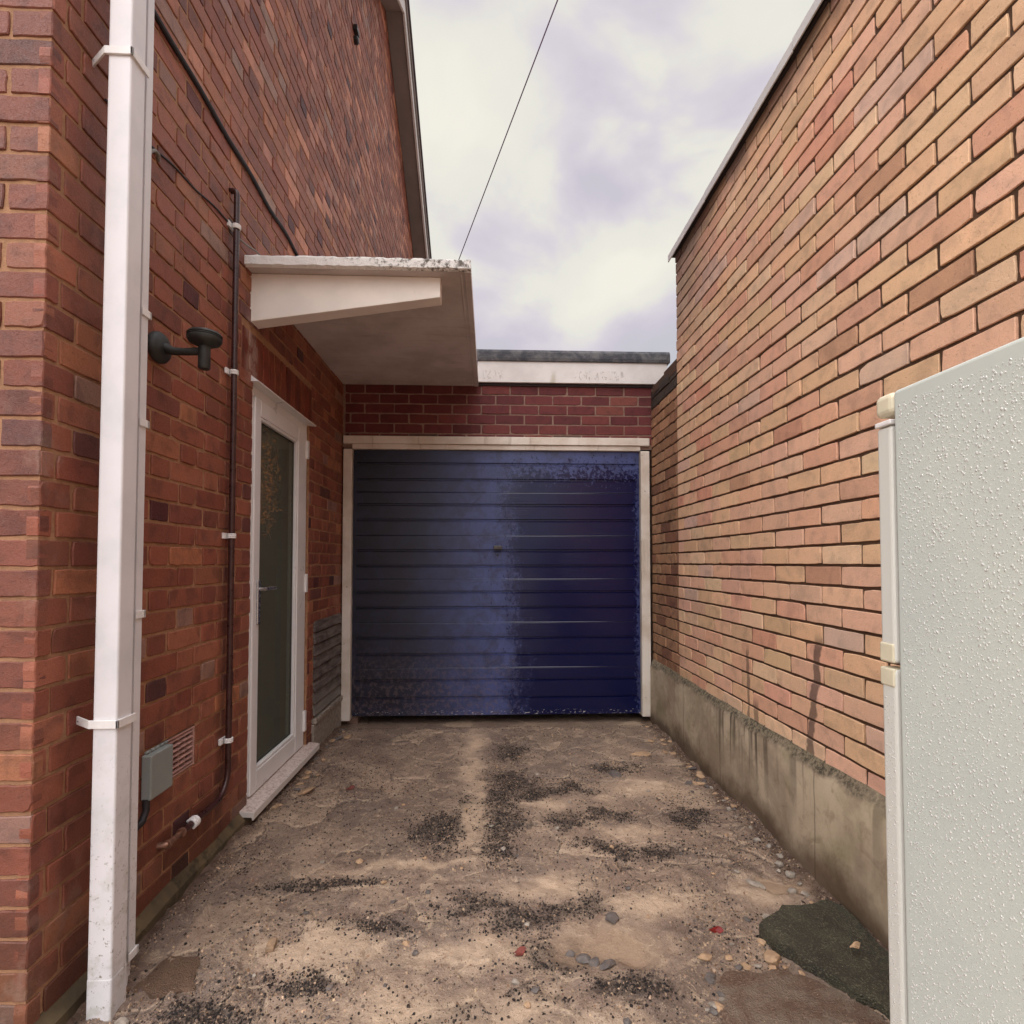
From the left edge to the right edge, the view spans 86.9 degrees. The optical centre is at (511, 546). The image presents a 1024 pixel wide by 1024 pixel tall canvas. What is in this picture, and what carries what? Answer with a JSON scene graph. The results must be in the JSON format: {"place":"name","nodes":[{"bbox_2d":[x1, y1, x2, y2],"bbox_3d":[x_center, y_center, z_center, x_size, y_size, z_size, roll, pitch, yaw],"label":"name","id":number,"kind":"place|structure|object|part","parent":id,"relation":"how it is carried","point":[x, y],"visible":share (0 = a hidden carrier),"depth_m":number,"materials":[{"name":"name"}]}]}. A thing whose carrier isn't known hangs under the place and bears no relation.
{"place":"outdoors","nodes":[
{"label":"outdoors","id":0,"kind":"place"},
{"bbox_2d":[65,713,889,1023],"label":"driveway","id":1,"kind":"structure","parent":0,"point":[633,943],"depth_m":2.01,"materials":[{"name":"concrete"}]},
{"bbox_2d":[114,1017,128,1023],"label":"stone","id":2,"kind":"object","parent":1,"relation":"on","point":[122,1020],"visible":1,"depth_m":1.42,"materials":[{"name":"beige stone"}]},
{"bbox_2d":[133,956,199,998],"bbox_3d":[-0.992,1.277,1.585,0.184,0.044,0.162,0,-2,-2],"label":"broken paver","id":3,"kind":"object","parent":1,"relation":"on","point":[177,975],"visible":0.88,"depth_m":1.57,"materials":[{"name":"brown concrete"}]},
{"bbox_2d":[265,937,276,952],"bbox_3d":[-0.759,1.258,1.704,0.026,0.016,0.049,0,-2,-11],"label":"wood offcut","id":4,"kind":"object","parent":1,"relation":"on","point":[271,944],"visible":1,"depth_m":1.69,"materials":[{"name":"beige wood"}]},
{"bbox_2d":[298,787,314,795],"bbox_3d":[-1.083,1.288,2.842,0.096,0.020,0.079,-20,-6,-30],"label":"tile fragment","id":5,"kind":"object","parent":1,"relation":"on","point":[305,791],"visible":0.94,"depth_m":2.82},
{"bbox_2d":[326,984,332,990],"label":"pebble","id":6,"kind":"object","parent":1,"relation":"on","point":[329,987],"visible":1,"depth_m":1.53,"materials":[{"name":"grey stone"}]},
{"bbox_2d":[355,858,362,863],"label":"stone","id":7,"kind":"object","parent":1,"relation":"on","point":[359,860],"visible":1,"depth_m":2.20,"materials":[{"name":"stone"}]},
{"bbox_2d":[402,941,409,945],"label":"pebble","id":8,"kind":"object","parent":1,"relation":"on","point":[405,943],"visible":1,"depth_m":1.72,"materials":[{"name":"beige stone"}]},
{"bbox_2d":[412,950,417,955],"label":"pebble","id":9,"kind":"object","parent":1,"relation":"on","point":[414,952],"visible":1,"depth_m":1.67,"materials":[{"name":"grey stone"}]},
{"bbox_2d":[511,978,518,984],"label":"pebble","id":10,"kind":"object","parent":1,"relation":"on","point":[515,981],"visible":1,"depth_m":1.55,"materials":[{"name":"white stone"}]},
{"bbox_2d":[514,946,525,955],"bbox_3d":[0.024,1.254,1.670,0.047,0.013,0.026,-12,12,-25],"label":"leaf","id":11,"kind":"object","parent":1,"relation":"on","point":[519,951],"visible":1,"depth_m":1.67,"materials":[{"name":"red plant"}]},
{"bbox_2d":[524,1001,530,1008],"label":"pebble","id":12,"kind":"object","parent":1,"relation":"on","point":[527,1004],"visible":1,"depth_m":1.46,"materials":[{"name":"beige stone"}]},
{"bbox_2d":[531,987,539,993],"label":"pebble","id":13,"kind":"object","parent":1,"relation":"on","point":[534,990],"visible":1,"depth_m":1.51,"materials":[{"name":"grey stone"}]},
{"bbox_2d":[565,950,574,956],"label":"stone","id":14,"kind":"object","parent":1,"relation":"on","point":[570,953],"visible":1,"depth_m":1.68,"materials":[{"name":"grey stone"}]},
{"bbox_2d":[576,953,590,963],"bbox_3d":[0.219,1.266,1.661,0.048,0.019,0.040,-15,-18,40],"label":"stone","id":15,"kind":"object","parent":1,"relation":"on","point":[583,958],"visible":1,"depth_m":1.65,"materials":[{"name":"grey stone"}]},
{"bbox_2d":[588,957,599,966],"bbox_3d":[0.250,1.264,1.643,0.034,0.016,0.038,-1,16,10],"label":"stone","id":16,"kind":"object","parent":1,"relation":"on","point":[594,962],"visible":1,"depth_m":1.64,"materials":[{"name":"grey stone"}]},
{"bbox_2d":[600,959,615,969],"bbox_3d":[0.287,1.261,1.629,0.067,0.016,0.037,0,-13,-32],"label":"stone","id":17,"kind":"object","parent":1,"relation":"on","point":[607,964],"visible":1,"depth_m":1.62,"materials":[{"name":"grey stone"}]},
{"bbox_2d":[605,912,618,923],"bbox_3d":[0.341,1.264,1.839,0.039,0.024,0.052,8,2,39],"label":"stone","id":18,"kind":"object","parent":1,"relation":"on","point":[612,917],"visible":1,"depth_m":1.83,"materials":[{"name":"grey stone"}]},
{"bbox_2d":[608,770,621,777],"bbox_3d":[0.589,1.295,3.073,0.071,0.017,0.072,7,8,-13],"label":"tile fragment","id":19,"kind":"object","parent":1,"relation":"on","point":[614,773],"visible":1,"depth_m":3.06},
{"bbox_2d":[623,1017,631,1023],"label":"pebble","id":20,"kind":"object","parent":1,"relation":"on","point":[627,1020],"visible":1,"depth_m":1.40,"materials":[{"name":"grey stone"}]},
{"bbox_2d":[631,751,650,756],"bbox_3d":[0.812,1.306,3.394,0.134,0.014,0.074,0,3,-14],"label":"tile fragment","id":21,"kind":"object","parent":1,"relation":"on","point":[644,753],"visible":1,"depth_m":3.39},
{"bbox_2d":[696,774,704,777],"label":"rubble chip","id":22,"kind":"object","parent":1,"relation":"on","point":[700,775],"visible":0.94,"depth_m":3.06,"materials":[{"name":"stone"}]},
{"bbox_2d":[698,953,711,961],"bbox_3d":[0.591,1.259,1.654,0.046,0.012,0.031,8,-7,-13],"label":"stone","id":23,"kind":"object","parent":1,"relation":"on","point":[705,957],"visible":1,"depth_m":1.65,"materials":[{"name":"beige stone"}]},
{"bbox_2d":[705,975,714,984],"bbox_3d":[0.575,1.258,1.567,0.031,0.011,0.024,3,2,38],"label":"rubble chip","id":24,"kind":"object","parent":1,"relation":"on","point":[710,979],"visible":1,"depth_m":1.56,"materials":[{"name":"grey stone"}]},
{"bbox_2d":[706,972,715,977],"bbox_3d":[0.584,1.256,1.584,0.028,0.012,0.021,-1,-2,19],"label":"rubble chip","id":25,"kind":"object","parent":1,"relation":"on","point":[711,974],"visible":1,"depth_m":1.58,"materials":[{"name":"grey stone"}]},
{"bbox_2d":[709,1002,716,1009],"bbox_3d":[0.550,1.252,1.473,0.020,0.010,0.027,4,-2,-10],"label":"rubble chip","id":26,"kind":"object","parent":1,"relation":"on","point":[712,1004],"visible":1,"depth_m":1.47,"materials":[{"name":"grey stone"}]},
{"bbox_2d":[709,1006,717,1014],"bbox_3d":[0.545,1.254,1.458,0.024,0.010,0.026,-6,-2,-42],"label":"rubble chip","id":27,"kind":"object","parent":1,"relation":"on","point":[713,1011],"visible":1,"depth_m":1.45,"materials":[{"name":"grey stone"}]},
{"bbox_2d":[709,926,723,933],"bbox_3d":[0.674,1.267,1.785,0.050,0.013,0.027,-14,0,31],"label":"leaf","id":28,"kind":"object","parent":1,"relation":"on","point":[717,929],"visible":1,"depth_m":1.78,"materials":[{"name":"red plant"}]},
{"bbox_2d":[713,1001,723,1009],"bbox_3d":[0.560,1.254,1.473,0.033,0.012,0.026,4,0,18],"label":"rubble chip","id":29,"kind":"object","parent":1,"relation":"on","point":[719,1006],"visible":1,"depth_m":1.47,"materials":[{"name":"beige stone"}]},
{"bbox_2d":[725,955,732,960],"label":"rubble chip","id":30,"kind":"object","parent":1,"relation":"on","point":[728,957],"visible":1,"depth_m":1.65,"materials":[{"name":"beige stone"}]},
{"bbox_2d":[735,964,742,970],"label":"pebble","id":31,"kind":"object","parent":1,"relation":"on","point":[739,967],"visible":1,"depth_m":1.61,"materials":[{"name":"grey stone"}]},
{"bbox_2d":[741,962,750,970],"bbox_3d":[0.704,1.264,1.624,0.027,0.012,0.034,2,0,-26],"label":"rubble chip","id":32,"kind":"object","parent":1,"relation":"on","point":[745,965],"visible":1,"depth_m":1.62,"materials":[{"name":"beige stone"}]},
{"bbox_2d":[745,879,765,888],"bbox_3d":[0.923,1.279,2.045,0.078,0.011,0.033,10,17,40],"label":"stone","id":33,"kind":"object","parent":1,"relation":"on","point":[754,883],"visible":0.85,"depth_m":2.04,"materials":[{"name":"grey stone"}]},
{"bbox_2d":[756,938,765,945],"bbox_3d":[0.800,1.270,1.733,0.030,0.010,0.023,-3,5,37],"label":"rubble chip","id":34,"kind":"object","parent":1,"relation":"on","point":[762,942],"visible":1,"depth_m":1.73,"materials":[{"name":"beige stone"}]},
{"bbox_2d":[763,949,780,966],"bbox_3d":[0.790,1.258,1.650,0.048,0.031,0.039,-2,-2,41],"label":"stone","id":35,"kind":"object","parent":1,"relation":"on","point":[771,957],"visible":1,"depth_m":1.64,"materials":[{"name":"beige stone"}]},
{"bbox_2d":[768,965,776,969],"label":"rubble chip","id":36,"kind":"object","parent":1,"relation":"on","point":[771,966],"visible":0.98,"depth_m":1.62,"materials":[{"name":"beige stone"}]},
{"bbox_2d":[775,860,783,866],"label":"stone","id":37,"kind":"object","parent":1,"relation":"on","point":[779,863],"visible":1,"depth_m":2.14,"materials":[{"name":"grey stone"}]},
{"bbox_2d":[785,870,795,878],"bbox_3d":[1.078,1.271,2.094,0.038,0.022,0.040,1,-1,7],"label":"stone","id":38,"kind":"object","parent":1,"relation":"on","point":[790,874],"visible":1,"depth_m":2.08,"materials":[{"name":"grey stone"}]},
{"bbox_2d":[787,887,796,892],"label":"stone","id":39,"kind":"object","parent":1,"relation":"on","point":[791,890],"visible":1,"depth_m":1.99,"materials":[{"name":"grey stone"}]},
{"bbox_2d":[714,966,889,1023],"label":"asphalt patch","id":40,"kind":"object","parent":1,"relation":"on","point":[778,996],"visible":0.97,"depth_m":1.48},
{"bbox_2d":[717,991,724,996],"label":"rubble chip","id":41,"kind":"object","parent":40,"relation":"on","point":[720,993],"visible":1,"depth_m":1.51,"materials":[{"name":"grey stone"}]},
{"bbox_2d":[801,890,809,896],"bbox_3d":[1.066,1.262,1.962,0.032,0.011,0.026,12,8,22],"label":"rubble chip","id":42,"kind":"object","parent":1,"relation":"on","point":[805,893],"visible":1,"depth_m":1.96,"materials":[{"name":"grey stone"}]},
{"bbox_2d":[759,899,889,1019],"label":"asphalt slab","id":43,"kind":"structure","parent":1,"relation":"on","point":[818,938],"depth_m":1.66,"materials":[{"name":"grey asphalt"}]},
{"bbox_2d":[850,941,859,948],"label":"stone","id":44,"kind":"object","parent":43,"relation":"on","point":[855,944],"visible":1,"depth_m":1.63,"materials":[{"name":"beige stone"}]},
{"bbox_2d":[875,337,1023,1023],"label":"fridge freezer","id":45,"kind":"object","parent":1,"relation":"on","point":[951,467],"visible":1,"depth_m":0.73,"materials":[{"name":"white metal"}]},
{"bbox_3d":[0.869,-0.008,0.872,0.549,0.385,0.040,0,-2,-2],"label":"door","id":46,"kind":"part","parent":45,"relation":"part of","materials":[{"name":"white"}]},
{"bbox_3d":[0.870,0.679,0.851,0.548,0.974,0.040,0,-2,-2],"label":"door","id":47,"kind":"part","parent":45,"relation":"part of","materials":[{"name":"white metal"}]},
{"bbox_2d":[409,0,813,367],"label":"sky","id":48,"kind":"structure","parent":0,"point":[627,111],"materials":[{"name":"white"}]},
{"bbox_2d":[650,0,1023,949],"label":"buff brick building","id":49,"kind":"structure","parent":0,"point":[846,252],"depth_m":2.06,"materials":[{"name":"brick"}]},
{"label":"ground","id":50,"kind":"structure","parent":0,"visible":0},
{"bbox_2d":[0,0,477,1023],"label":"brick house","id":51,"kind":"structure","parent":50,"relation":"on","point":[316,110],"depth_m":2.11,"materials":[{"name":"brick"}]},
{"bbox_2d":[76,0,149,1020],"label":"downpipe","id":52,"kind":"object","parent":51,"relation":"attached to","point":[109,724],"visible":0.97,"depth_m":1.48,"materials":[{"name":"white plastic"}]},
{"bbox_2d":[126,0,154,985],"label":"cable trunking","id":53,"kind":"object","parent":51,"relation":"attached to","point":[132,950],"visible":0.49,"depth_m":1.58,"materials":[{"name":"white plastic"}]},
{"bbox_2d":[137,740,172,830],"bbox_3d":[-1.196,0.793,1.783,0.033,0.234,0.211,0,-2,-2],"label":"junction box","id":54,"kind":"object","parent":51,"relation":"attached to","point":[157,770],"visible":0.93,"depth_m":1.79,"materials":[{"name":"grey plastic"}]},
{"bbox_2d":[152,149,160,161],"bbox_3d":[-1.204,-1.317,1.820,0.017,0.051,0.081,0,-2,-10],"label":"cable stub","id":55,"kind":"object","parent":51,"relation":"attached to","point":[158,154],"visible":0.72,"depth_m":1.84,"materials":[{"name":"grey plastic"}]},
{"bbox_2d":[104,99,227,221],"bbox_3d":[-1.214,-1.361,1.967,0.007,0.118,0.746,0,-2,-2],"label":"thin wall cable","id":56,"kind":"object","parent":51,"relation":"attached to","point":[189,183],"visible":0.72,"depth_m":2.04,"materials":[{"name":"black rubber"}]},
{"bbox_2d":[147,327,222,370],"bbox_3d":[-1.103,-0.670,1.840,0.218,0.135,0.112,0,-2,-2],"label":"wall lamp","id":57,"kind":"object","parent":51,"relation":"attached to","point":[161,350],"visible":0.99,"depth_m":1.82,"materials":[{"name":"black metal"}]},
{"bbox_2d":[156,188,240,849],"bbox_3d":[-1.212,-0.261,2.119,0.067,2.638,0.468,0,-2,-2],"label":"brown pipe","id":58,"kind":"object","parent":51,"relation":"attached to","point":[193,821],"visible":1,"depth_m":2.32,"materials":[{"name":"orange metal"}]},
{"bbox_2d":[154,9,298,255],"bbox_3d":[-1.223,-1.577,2.351,0.023,0.444,1.660,0,-2,-2],"label":"wall cable","id":59,"kind":"object","parent":51,"relation":"attached to","point":[164,30],"depth_m":2.22,"materials":[{"name":"black rubber"}]},
{"bbox_2d":[239,238,259,254],"bbox_3d":[-1.210,-1.373,2.527,0.016,0.046,0.268,0,-2,10],"label":"canopy cable","id":60,"kind":"object","parent":51,"relation":"attached to","point":[247,245],"visible":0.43,"depth_m":2.50,"materials":[{"name":"grey rubber"}]},
{"bbox_2d":[260,428,284,538],"bbox_3d":[-1.401,-0.424,3.076,0.131,0.776,0.372,0,-2,-8],"label":"plant","id":61,"kind":"object","parent":51,"relation":"hanging from","point":[267,493],"visible":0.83,"depth_m":3.08,"materials":[{"name":"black plant"}]},
{"bbox_2d":[246,386,309,796],"bbox_3d":[-1.281,0.220,2.977,0.135,2.011,0.810,0,-2,-2],"label":"door","id":62,"kind":"structure","parent":51,"relation":"in","point":[266,412],"depth_m":3.15,"materials":[{"name":"plastic"}]},
{"bbox_2d":[353,24,359,44],"bbox_3d":[-1.296,-4.250,4.503,0.040,0.130,0.080,0,-2,-2],"label":"wall fitting","id":63,"kind":"object","parent":51,"relation":"attached to","point":[356,34],"depth_m":4.48,"materials":[{"name":"black plastic"}]},
{"bbox_2d":[458,0,557,259],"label":"overhead cable","id":64,"kind":"object","parent":51,"relation":"attached to","point":[511,120],"visible":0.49,"depth_m":4.97,"materials":[{"name":"metal"}]},
{"bbox_2d":[341,349,669,723],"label":"brick garage","id":65,"kind":"structure","parent":50,"relation":"on","point":[497,544],"depth_m":4.20,"materials":[{"name":"brick"}]},
{"bbox_2d":[351,450,640,715],"bbox_3d":[-0.110,0.275,4.184,2.232,2.044,0.082,0,-2,-2],"label":"door","id":66,"kind":"structure","parent":65,"relation":"in","point":[485,582],"depth_m":4.19,"materials":[{"name":"blue paint"}]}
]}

